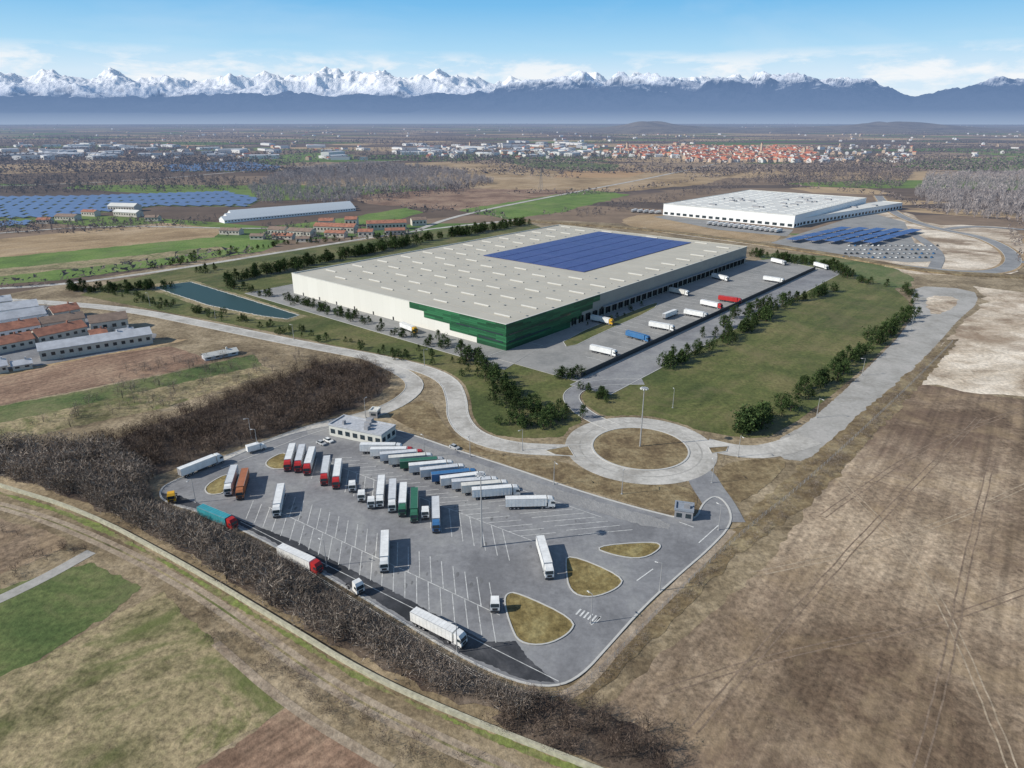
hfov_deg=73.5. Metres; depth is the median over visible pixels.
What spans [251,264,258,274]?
evergreen tree
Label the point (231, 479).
semi truck
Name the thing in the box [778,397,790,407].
evergreen tree
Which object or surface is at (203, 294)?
pond
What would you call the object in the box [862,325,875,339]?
evergreen tree
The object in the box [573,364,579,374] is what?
evergreen tree
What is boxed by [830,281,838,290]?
evergreen tree
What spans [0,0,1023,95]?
sky
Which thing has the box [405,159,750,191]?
tan field
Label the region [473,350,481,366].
evergreen tree
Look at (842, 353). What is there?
evergreen tree
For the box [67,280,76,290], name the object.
evergreen tree
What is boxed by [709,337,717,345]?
evergreen tree
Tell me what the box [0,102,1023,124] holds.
foothills
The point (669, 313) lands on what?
semi truck
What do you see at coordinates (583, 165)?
dark field
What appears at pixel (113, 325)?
windows
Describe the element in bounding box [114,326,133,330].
storage shed
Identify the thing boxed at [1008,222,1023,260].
distant trees
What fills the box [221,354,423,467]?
access road
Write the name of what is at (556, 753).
dirt road
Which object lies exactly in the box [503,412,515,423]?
evergreen tree
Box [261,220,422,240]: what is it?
distant trees
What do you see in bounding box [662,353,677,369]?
evergreen tree
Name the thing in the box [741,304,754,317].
evergreen tree
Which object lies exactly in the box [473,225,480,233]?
evergreen tree
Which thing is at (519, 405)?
evergreen tree
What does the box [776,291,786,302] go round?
evergreen tree
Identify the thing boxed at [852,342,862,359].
evergreen tree
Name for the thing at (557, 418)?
evergreen tree
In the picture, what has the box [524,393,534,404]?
evergreen tree
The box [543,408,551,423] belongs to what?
evergreen tree
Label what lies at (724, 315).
evergreen tree
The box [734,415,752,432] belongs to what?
evergreen tree
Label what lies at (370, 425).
roof
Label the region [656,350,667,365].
evergreen tree
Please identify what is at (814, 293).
evergreen tree
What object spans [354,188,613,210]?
brown field
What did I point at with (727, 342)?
evergreen tree
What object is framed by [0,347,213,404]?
ploughed field
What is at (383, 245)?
evergreen tree
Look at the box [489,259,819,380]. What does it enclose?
truck yard
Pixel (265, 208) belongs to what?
greenhouse
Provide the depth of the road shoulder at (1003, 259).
692.25 m
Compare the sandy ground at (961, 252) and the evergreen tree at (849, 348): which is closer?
the evergreen tree at (849, 348)
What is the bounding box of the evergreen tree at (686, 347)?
[683,343,691,358]
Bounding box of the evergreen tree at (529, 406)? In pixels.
[525,397,535,415]
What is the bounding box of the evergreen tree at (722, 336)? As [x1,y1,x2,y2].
[718,333,727,341]
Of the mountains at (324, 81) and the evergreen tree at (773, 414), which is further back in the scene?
the mountains at (324, 81)
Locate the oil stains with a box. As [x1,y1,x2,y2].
[271,466,576,622]
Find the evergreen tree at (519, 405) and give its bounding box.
[514,401,524,415]
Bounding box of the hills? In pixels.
[509,121,1023,133]
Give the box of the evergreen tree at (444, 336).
[440,333,448,343]
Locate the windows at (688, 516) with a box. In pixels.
[676,513,690,518]
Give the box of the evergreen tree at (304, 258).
[300,254,307,267]
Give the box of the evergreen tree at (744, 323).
[737,321,747,332]
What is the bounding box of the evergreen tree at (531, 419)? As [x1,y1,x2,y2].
[526,416,535,425]
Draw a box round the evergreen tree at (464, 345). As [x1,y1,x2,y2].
[455,339,465,351]
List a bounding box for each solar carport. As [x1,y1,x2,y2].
[787,226,850,240]
[805,227,867,242]
[825,227,886,243]
[845,228,903,241]
[863,229,920,243]
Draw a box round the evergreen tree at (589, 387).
[585,384,592,391]
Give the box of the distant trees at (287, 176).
[247,159,493,203]
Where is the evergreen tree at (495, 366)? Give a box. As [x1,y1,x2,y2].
[487,362,501,375]
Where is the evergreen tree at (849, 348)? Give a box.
[841,344,853,360]
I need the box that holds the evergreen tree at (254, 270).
[250,268,258,277]
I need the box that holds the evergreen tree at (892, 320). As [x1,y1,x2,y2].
[888,315,896,330]
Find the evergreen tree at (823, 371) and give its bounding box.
[815,367,828,382]
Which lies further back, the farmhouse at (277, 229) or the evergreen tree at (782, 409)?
the farmhouse at (277, 229)
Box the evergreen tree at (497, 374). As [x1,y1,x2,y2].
[491,369,502,385]
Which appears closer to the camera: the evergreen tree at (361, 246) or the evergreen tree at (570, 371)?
the evergreen tree at (570, 371)
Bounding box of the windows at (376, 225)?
[368,225,404,227]
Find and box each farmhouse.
[35,216,54,223]
[54,213,81,220]
[80,209,100,216]
[107,203,141,210]
[112,209,143,216]
[144,214,161,220]
[219,227,243,234]
[249,232,265,239]
[267,225,288,234]
[272,232,295,239]
[286,227,315,235]
[295,235,309,241]
[313,222,358,232]
[318,217,335,222]
[324,229,347,237]
[344,215,358,224]
[357,229,373,236]
[366,219,406,229]
[384,227,404,234]
[410,216,426,225]
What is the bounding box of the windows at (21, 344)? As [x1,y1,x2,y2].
[2,341,32,349]
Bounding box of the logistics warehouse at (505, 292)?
[292,225,746,350]
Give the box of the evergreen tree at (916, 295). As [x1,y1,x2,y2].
[911,292,919,300]
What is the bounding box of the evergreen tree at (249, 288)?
[244,283,253,291]
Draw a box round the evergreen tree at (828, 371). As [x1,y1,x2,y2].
[822,367,832,382]
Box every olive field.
[0,366,271,440]
[0,592,284,767]
[830,155,1023,170]
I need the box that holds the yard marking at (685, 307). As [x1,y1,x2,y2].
[589,270,790,360]
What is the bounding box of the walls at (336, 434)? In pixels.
[329,426,395,441]
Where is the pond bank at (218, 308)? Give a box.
[149,279,305,321]
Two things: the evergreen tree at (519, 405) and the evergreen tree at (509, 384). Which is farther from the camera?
the evergreen tree at (509, 384)
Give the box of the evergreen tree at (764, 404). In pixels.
[755,397,775,429]
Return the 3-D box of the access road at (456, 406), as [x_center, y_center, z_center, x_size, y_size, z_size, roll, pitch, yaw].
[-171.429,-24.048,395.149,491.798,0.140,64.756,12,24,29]
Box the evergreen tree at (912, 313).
[907,312,915,321]
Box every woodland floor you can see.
[0,451,550,710]
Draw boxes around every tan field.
[0,161,191,173]
[0,223,219,256]
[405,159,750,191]
[554,171,650,177]
[830,161,909,166]
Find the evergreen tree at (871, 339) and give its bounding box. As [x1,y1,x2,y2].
[867,336,874,344]
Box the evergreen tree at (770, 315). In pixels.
[759,309,772,320]
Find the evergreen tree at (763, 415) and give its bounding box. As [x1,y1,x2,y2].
[759,409,770,429]
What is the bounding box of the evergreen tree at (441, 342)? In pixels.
[437,340,445,348]
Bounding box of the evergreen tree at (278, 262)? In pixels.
[274,260,282,272]
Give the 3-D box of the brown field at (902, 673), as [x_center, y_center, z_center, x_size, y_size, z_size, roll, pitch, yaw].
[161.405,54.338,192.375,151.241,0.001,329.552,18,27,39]
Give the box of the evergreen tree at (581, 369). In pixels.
[578,365,586,375]
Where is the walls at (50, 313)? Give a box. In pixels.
[47,307,79,315]
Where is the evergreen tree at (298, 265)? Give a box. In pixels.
[290,257,303,270]
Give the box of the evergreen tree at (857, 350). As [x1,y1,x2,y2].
[850,347,860,363]
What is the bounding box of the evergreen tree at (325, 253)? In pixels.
[322,251,331,261]
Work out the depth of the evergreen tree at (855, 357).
361.12 m
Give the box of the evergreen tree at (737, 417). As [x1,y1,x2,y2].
[729,403,761,433]
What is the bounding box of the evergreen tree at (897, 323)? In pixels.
[893,318,901,330]
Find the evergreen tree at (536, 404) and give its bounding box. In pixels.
[529,401,541,415]
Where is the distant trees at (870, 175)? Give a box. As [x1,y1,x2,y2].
[752,166,912,188]
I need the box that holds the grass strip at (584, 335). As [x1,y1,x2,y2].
[563,303,657,346]
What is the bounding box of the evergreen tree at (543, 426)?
[538,419,548,428]
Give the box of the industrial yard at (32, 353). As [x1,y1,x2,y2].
[0,305,156,368]
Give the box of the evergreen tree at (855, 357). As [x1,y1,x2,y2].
[850,348,861,361]
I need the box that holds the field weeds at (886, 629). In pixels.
[630,433,1023,764]
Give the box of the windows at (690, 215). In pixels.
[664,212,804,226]
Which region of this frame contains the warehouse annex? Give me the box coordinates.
[804,201,902,224]
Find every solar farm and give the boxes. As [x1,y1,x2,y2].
[0,191,256,217]
[0,219,31,226]
[163,161,279,170]
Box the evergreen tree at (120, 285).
[117,284,124,292]
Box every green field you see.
[0,237,286,284]
[0,355,260,422]
[0,563,140,676]
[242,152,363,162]
[259,208,422,228]
[459,190,629,218]
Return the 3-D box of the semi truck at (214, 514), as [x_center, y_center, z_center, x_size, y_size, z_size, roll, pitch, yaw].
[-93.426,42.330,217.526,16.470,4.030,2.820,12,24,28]
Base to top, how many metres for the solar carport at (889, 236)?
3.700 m
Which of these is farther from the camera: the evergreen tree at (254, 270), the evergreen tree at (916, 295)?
the evergreen tree at (254, 270)
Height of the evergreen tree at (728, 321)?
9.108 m
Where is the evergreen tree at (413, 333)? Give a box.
[410,329,417,337]
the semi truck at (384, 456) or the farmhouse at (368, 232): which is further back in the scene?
the farmhouse at (368, 232)
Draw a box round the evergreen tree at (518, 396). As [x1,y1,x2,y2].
[511,390,521,408]
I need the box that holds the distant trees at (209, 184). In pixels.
[0,171,267,193]
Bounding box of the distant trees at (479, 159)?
[0,123,1023,286]
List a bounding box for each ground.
[0,124,1023,294]
[0,219,1023,767]
[622,214,779,241]
[842,211,1023,274]
[922,286,1023,395]
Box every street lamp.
[318,538,327,566]
[448,622,458,652]
[587,590,592,623]
[655,561,661,590]
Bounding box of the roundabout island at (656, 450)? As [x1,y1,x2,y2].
[591,427,689,470]
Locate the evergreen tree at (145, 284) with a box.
[141,281,150,289]
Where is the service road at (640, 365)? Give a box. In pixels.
[570,269,841,394]
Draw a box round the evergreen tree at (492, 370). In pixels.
[485,368,497,383]
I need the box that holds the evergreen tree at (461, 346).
[454,339,463,352]
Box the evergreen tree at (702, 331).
[700,326,705,337]
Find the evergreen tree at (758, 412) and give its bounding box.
[738,407,762,429]
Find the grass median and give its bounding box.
[0,505,501,767]
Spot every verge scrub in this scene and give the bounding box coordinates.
[0,522,79,572]
[0,541,88,584]
[150,580,471,766]
[563,339,955,705]
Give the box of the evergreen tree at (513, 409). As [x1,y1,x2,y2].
[506,406,516,415]
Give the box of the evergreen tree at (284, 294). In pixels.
[282,292,290,299]
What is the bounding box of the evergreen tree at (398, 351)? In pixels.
[394,348,401,356]
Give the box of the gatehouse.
[674,500,694,520]
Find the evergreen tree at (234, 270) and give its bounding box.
[232,268,239,279]
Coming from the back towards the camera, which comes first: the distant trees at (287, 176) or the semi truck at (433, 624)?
the distant trees at (287, 176)
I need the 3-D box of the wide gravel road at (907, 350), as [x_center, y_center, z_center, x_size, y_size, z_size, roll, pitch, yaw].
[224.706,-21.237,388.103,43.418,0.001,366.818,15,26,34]
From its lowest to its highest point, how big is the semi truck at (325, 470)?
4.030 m
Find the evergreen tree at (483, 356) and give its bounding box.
[477,354,487,369]
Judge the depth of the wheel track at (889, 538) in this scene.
210.33 m
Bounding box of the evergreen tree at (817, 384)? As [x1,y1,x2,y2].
[811,373,826,388]
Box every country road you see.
[0,219,522,288]
[3,226,266,232]
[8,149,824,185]
[416,163,717,229]
[664,196,1021,272]
[902,230,944,268]
[940,226,1023,229]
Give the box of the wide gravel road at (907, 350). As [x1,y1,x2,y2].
[780,286,977,460]
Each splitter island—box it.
[546,446,574,456]
[708,446,727,453]
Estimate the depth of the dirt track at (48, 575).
192.78 m
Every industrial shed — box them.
[0,294,12,302]
[0,299,38,311]
[0,306,46,322]
[0,317,40,335]
[0,331,35,353]
[30,319,87,342]
[35,326,152,360]
[38,311,85,326]
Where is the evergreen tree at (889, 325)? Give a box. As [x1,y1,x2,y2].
[882,322,897,337]
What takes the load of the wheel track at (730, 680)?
on the brown field at (902, 673)
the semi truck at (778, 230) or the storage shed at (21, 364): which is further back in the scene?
the semi truck at (778, 230)
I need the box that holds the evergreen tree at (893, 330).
[889,326,896,336]
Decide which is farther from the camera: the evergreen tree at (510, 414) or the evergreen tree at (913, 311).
the evergreen tree at (913, 311)
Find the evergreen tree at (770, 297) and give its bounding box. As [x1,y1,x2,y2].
[762,293,774,304]
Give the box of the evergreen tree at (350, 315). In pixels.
[346,312,353,321]
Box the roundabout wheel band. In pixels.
[579,422,702,476]
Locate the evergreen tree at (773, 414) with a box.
[767,402,777,419]
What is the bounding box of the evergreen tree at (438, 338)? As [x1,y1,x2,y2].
[434,329,442,340]
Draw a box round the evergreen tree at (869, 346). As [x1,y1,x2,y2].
[859,340,875,354]
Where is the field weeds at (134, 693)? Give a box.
[0,597,277,766]
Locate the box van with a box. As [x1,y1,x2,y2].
[245,442,266,453]
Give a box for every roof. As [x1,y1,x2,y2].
[0,356,7,366]
[46,302,80,313]
[87,311,127,323]
[87,326,107,334]
[328,414,395,435]
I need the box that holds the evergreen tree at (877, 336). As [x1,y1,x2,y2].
[874,330,882,345]
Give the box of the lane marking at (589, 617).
[21,299,717,624]
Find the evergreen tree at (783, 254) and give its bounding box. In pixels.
[779,251,787,260]
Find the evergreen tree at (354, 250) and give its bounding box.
[351,246,359,256]
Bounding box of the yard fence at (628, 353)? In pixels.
[581,267,815,376]
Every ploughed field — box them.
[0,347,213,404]
[198,709,378,767]
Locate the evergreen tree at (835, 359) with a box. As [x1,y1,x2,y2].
[831,355,839,364]
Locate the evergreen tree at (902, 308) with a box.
[894,306,905,314]
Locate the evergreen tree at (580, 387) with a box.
[576,380,584,389]
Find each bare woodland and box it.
[0,429,555,718]
[66,353,394,477]
[479,682,679,767]
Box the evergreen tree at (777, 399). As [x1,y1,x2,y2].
[773,391,788,406]
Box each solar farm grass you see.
[0,193,259,218]
[0,221,30,227]
[168,162,271,171]
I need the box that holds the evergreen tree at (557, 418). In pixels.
[553,411,561,421]
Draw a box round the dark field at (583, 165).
[488,157,619,170]
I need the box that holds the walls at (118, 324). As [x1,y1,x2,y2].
[89,319,128,331]
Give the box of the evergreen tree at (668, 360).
[662,354,673,367]
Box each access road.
[12,299,588,455]
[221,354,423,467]
[563,379,644,429]
[689,470,744,521]
[708,434,820,457]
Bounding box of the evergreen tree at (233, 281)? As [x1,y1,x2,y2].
[230,279,237,288]
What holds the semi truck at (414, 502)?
on the lorry park at (581, 648)
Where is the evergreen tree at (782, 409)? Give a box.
[776,404,786,416]
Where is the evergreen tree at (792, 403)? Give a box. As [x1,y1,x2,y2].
[782,393,802,411]
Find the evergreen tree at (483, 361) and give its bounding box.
[480,356,491,368]
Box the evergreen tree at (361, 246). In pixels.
[359,243,365,254]
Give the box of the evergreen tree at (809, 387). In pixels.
[803,380,816,399]
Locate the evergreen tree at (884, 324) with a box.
[881,319,889,331]
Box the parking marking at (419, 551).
[242,455,631,680]
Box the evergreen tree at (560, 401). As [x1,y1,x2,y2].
[554,399,563,410]
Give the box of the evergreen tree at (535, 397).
[532,392,539,403]
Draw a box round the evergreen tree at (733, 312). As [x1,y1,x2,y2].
[729,309,736,318]
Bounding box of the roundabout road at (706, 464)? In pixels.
[565,417,716,484]
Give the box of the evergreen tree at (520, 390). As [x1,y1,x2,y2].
[515,386,524,396]
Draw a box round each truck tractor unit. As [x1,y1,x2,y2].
[166,491,176,503]
[345,578,364,595]
[348,480,356,492]
[357,489,366,501]
[367,496,375,508]
[421,506,429,519]
[489,596,499,612]
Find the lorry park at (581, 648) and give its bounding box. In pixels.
[159,425,731,686]
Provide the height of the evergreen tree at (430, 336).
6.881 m
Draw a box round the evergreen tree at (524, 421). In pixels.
[517,415,528,428]
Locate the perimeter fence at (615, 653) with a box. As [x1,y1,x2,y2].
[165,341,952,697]
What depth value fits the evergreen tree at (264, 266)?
567.29 m
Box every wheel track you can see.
[658,588,1023,688]
[662,594,1023,695]
[688,417,976,728]
[695,418,981,733]
[749,483,1023,572]
[753,488,1023,576]
[821,407,1021,513]
[826,409,1023,516]
[835,478,1007,767]
[839,477,1017,767]
[911,456,989,767]
[924,458,995,767]
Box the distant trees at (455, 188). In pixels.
[303,177,490,202]
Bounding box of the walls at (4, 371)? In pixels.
[0,366,8,373]
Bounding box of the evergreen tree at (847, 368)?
[839,361,851,374]
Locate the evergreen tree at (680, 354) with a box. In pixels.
[678,348,686,363]
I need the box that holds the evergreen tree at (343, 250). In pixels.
[340,245,351,256]
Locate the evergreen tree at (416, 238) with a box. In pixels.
[412,234,421,244]
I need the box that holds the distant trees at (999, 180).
[914,168,1023,221]
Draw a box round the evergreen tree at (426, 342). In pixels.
[422,338,429,346]
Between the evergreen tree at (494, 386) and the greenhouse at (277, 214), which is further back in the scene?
the greenhouse at (277, 214)
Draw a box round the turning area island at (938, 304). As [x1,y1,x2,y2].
[925,296,958,313]
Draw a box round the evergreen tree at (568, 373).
[562,367,572,377]
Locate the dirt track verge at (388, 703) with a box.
[0,498,538,767]
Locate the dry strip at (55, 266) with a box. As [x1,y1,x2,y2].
[0,246,231,275]
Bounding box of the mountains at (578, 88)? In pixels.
[0,70,1023,114]
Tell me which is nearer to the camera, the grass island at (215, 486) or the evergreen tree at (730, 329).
the grass island at (215, 486)
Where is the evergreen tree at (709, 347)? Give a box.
[705,339,715,350]
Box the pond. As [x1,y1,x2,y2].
[155,282,298,318]
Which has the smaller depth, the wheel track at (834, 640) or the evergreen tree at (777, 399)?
the wheel track at (834, 640)
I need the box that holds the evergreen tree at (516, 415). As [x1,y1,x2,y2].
[510,412,519,422]
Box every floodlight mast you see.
[475,472,485,546]
[639,387,648,446]
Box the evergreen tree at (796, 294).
[792,291,799,301]
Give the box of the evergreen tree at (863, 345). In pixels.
[859,342,868,357]
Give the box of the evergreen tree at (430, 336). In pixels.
[428,334,433,343]
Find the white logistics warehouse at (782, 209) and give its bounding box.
[663,190,865,227]
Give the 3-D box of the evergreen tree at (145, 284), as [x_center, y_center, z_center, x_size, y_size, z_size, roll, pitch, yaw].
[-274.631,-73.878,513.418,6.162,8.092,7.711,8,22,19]
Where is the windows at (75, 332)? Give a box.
[41,329,84,340]
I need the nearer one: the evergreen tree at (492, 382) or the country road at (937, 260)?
the evergreen tree at (492, 382)
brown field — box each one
[0,519,66,573]
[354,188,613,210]
[595,385,1023,767]
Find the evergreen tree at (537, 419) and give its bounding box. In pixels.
[531,412,545,425]
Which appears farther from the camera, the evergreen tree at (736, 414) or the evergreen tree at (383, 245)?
the evergreen tree at (383, 245)
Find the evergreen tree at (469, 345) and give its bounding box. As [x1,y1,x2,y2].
[463,342,473,358]
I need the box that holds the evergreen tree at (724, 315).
[719,313,729,327]
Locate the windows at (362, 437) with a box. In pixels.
[330,428,394,441]
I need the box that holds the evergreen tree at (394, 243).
[390,240,398,248]
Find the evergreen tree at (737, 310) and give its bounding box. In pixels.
[728,303,741,317]
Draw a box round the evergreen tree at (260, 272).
[252,262,261,275]
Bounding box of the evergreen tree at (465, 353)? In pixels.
[459,348,471,360]
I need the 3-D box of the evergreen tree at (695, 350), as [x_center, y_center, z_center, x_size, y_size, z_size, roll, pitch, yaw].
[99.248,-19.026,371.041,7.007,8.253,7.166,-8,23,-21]
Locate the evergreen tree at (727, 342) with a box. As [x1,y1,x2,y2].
[723,335,732,344]
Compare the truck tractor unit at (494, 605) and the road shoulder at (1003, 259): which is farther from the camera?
the road shoulder at (1003, 259)
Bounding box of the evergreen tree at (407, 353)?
[403,350,411,358]
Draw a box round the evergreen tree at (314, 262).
[310,254,318,264]
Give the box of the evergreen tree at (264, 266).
[259,261,270,273]
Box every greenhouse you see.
[219,205,355,222]
[223,203,353,215]
[227,201,350,212]
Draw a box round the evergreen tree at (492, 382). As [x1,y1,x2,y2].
[488,380,497,392]
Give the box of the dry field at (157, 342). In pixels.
[0,339,188,376]
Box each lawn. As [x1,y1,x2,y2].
[82,222,580,437]
[582,274,908,437]
[759,253,913,287]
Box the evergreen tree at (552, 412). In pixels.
[547,406,557,418]
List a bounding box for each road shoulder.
[12,298,562,457]
[559,415,723,486]
[650,196,1023,273]
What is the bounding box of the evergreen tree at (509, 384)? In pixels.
[502,378,516,389]
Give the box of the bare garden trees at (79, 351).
[8,298,120,366]
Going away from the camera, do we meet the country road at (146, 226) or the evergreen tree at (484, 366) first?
the evergreen tree at (484, 366)
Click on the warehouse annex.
(865, 209)
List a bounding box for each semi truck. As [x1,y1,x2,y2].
[177,453,223,477]
[197,503,238,530]
[223,464,238,495]
[235,467,249,499]
[271,483,285,517]
[276,543,323,575]
[283,443,296,471]
[293,444,305,472]
[302,446,315,475]
[319,455,330,485]
[331,458,342,488]
[359,442,402,453]
[370,446,413,458]
[375,474,385,507]
[379,529,389,572]
[380,449,423,463]
[387,478,396,512]
[388,452,432,466]
[398,482,407,516]
[399,322,417,332]
[399,456,443,470]
[408,459,452,474]
[409,487,418,522]
[410,606,467,648]
[420,463,464,479]
[431,468,475,483]
[431,496,440,532]
[440,471,484,487]
[451,476,497,491]
[461,479,507,495]
[471,484,519,499]
[505,495,554,509]
[536,535,554,579]
[590,314,614,325]
[590,344,617,356]
[625,330,650,342]
[648,320,674,331]
[662,309,677,319]
[669,287,689,295]
[684,308,708,317]
[700,299,722,309]
[711,273,728,281]
[718,295,741,303]
[763,275,784,282]
[771,258,786,264]
[774,228,782,232]
[813,262,828,269]
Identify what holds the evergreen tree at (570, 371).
on the lawn at (547, 387)
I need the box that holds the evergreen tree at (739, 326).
[737,321,748,332]
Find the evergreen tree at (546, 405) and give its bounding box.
[542,402,556,414]
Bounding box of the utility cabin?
[368,406,380,418]
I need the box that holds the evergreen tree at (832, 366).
[825,359,841,373]
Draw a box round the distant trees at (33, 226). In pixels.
[0,213,216,232]
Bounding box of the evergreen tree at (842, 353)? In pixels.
[837,349,847,360]
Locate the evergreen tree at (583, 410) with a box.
[577,403,587,419]
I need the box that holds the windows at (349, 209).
[225,209,354,221]
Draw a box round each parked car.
[316,439,326,445]
[323,437,333,442]
[449,443,459,449]
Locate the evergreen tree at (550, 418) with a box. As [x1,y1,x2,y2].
[545,415,556,425]
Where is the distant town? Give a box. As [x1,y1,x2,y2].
[0,125,1020,162]
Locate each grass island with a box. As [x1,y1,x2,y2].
[204,474,226,494]
[265,453,285,468]
[504,592,573,644]
[565,556,622,596]
[599,542,660,558]
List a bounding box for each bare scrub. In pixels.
[0,347,303,439]
[1,353,312,442]
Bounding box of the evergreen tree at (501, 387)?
[498,384,509,393]
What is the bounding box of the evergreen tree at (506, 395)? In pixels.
[498,390,512,407]
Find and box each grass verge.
[388,401,697,510]
[554,339,958,706]
[716,459,785,501]
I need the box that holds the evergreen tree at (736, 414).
[732,405,762,431]
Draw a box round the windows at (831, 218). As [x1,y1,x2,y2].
[805,206,900,223]
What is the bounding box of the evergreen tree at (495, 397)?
[491,394,497,404]
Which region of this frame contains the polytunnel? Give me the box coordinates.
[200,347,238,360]
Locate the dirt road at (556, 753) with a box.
[0,483,602,767]
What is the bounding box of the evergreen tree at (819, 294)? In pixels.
[814,286,823,296]
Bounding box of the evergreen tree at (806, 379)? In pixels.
[796,374,810,393]
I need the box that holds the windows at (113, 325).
[93,322,125,328]
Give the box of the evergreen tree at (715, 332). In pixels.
[711,325,718,336]
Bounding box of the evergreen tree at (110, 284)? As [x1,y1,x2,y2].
[106,280,115,291]
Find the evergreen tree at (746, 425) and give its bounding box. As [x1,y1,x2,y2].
[738,423,751,436]
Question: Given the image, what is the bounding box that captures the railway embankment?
[524,219,1023,278]
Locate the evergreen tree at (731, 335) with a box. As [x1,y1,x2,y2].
[727,332,737,341]
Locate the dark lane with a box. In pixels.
[161,493,553,681]
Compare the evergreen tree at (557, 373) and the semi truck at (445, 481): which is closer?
the semi truck at (445, 481)
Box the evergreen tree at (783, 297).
[778,291,786,306]
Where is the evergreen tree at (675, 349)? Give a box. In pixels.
[666,344,677,357]
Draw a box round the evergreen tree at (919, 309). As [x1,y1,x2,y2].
[914,306,921,316]
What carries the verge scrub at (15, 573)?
on the dry ground at (738, 573)
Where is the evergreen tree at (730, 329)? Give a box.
[725,327,734,335]
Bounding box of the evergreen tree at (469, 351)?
[458,346,474,360]
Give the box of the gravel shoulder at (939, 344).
[777,284,981,464]
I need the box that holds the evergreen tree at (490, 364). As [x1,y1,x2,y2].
[487,361,498,371]
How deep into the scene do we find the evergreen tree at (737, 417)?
277.20 m
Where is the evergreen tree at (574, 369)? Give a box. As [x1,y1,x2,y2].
[570,367,580,379]
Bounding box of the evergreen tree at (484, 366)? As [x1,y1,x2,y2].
[479,364,489,379]
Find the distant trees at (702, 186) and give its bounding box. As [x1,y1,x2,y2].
[542,175,758,216]
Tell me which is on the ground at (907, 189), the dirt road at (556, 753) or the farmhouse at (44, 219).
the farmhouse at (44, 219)
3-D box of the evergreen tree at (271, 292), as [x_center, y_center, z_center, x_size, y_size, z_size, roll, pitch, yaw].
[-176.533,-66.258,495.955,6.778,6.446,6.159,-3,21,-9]
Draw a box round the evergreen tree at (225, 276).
[222,272,229,283]
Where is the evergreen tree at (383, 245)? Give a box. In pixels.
[377,242,386,251]
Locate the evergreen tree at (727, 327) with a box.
[722,321,732,336]
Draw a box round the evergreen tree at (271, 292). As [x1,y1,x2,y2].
[263,288,272,296]
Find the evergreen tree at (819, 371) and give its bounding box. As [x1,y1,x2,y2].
[810,369,827,383]
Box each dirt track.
[0,502,521,767]
[0,550,94,602]
[211,641,394,767]
[560,529,735,701]
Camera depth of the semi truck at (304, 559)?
195.19 m
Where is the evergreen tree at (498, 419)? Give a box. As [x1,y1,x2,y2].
[494,414,502,424]
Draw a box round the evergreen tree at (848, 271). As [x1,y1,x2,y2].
[842,269,851,278]
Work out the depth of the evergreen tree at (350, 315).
434.68 m
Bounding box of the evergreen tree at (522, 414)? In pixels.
[516,413,527,428]
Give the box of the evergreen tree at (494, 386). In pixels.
[487,383,503,399]
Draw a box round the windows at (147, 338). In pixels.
[42,337,149,356]
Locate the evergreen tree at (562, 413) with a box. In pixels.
[558,407,567,419]
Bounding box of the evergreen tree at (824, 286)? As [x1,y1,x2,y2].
[819,284,828,294]
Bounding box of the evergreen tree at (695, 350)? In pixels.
[690,342,701,355]
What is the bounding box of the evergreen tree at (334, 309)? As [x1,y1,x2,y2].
[332,305,340,315]
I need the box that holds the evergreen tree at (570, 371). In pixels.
[566,368,573,378]
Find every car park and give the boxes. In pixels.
[655,215,792,235]
[772,213,931,261]
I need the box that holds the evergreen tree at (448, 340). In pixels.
[444,338,451,346]
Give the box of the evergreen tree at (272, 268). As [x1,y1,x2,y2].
[267,262,275,273]
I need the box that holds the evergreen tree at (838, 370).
[831,367,844,383]
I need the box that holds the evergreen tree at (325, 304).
[318,300,329,310]
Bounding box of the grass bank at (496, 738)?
[0,492,581,767]
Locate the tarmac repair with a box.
[306,426,670,528]
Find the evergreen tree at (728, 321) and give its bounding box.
[720,314,734,327]
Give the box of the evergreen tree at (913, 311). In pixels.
[906,306,917,317]
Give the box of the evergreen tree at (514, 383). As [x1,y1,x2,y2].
[503,378,516,389]
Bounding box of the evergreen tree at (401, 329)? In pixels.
[395,327,405,336]
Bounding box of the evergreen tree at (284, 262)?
[280,257,289,270]
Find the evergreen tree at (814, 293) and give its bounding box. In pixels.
[808,289,816,298]
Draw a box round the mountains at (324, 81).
[0,66,849,98]
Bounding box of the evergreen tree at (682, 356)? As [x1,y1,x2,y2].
[676,349,688,361]
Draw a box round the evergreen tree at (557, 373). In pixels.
[553,368,561,378]
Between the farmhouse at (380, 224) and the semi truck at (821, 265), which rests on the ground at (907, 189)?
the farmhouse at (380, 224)
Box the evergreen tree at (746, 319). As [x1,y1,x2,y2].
[744,317,751,331]
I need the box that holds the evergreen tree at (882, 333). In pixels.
[873,330,886,344]
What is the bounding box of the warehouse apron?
[245,284,542,369]
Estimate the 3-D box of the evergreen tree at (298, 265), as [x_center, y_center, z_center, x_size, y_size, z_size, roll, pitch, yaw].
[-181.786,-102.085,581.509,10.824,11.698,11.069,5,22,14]
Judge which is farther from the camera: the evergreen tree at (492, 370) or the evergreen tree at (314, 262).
the evergreen tree at (314, 262)
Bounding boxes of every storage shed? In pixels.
[10,357,32,370]
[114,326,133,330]
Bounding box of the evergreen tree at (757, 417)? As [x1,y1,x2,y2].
[739,408,764,432]
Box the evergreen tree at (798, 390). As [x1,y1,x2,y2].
[792,382,804,397]

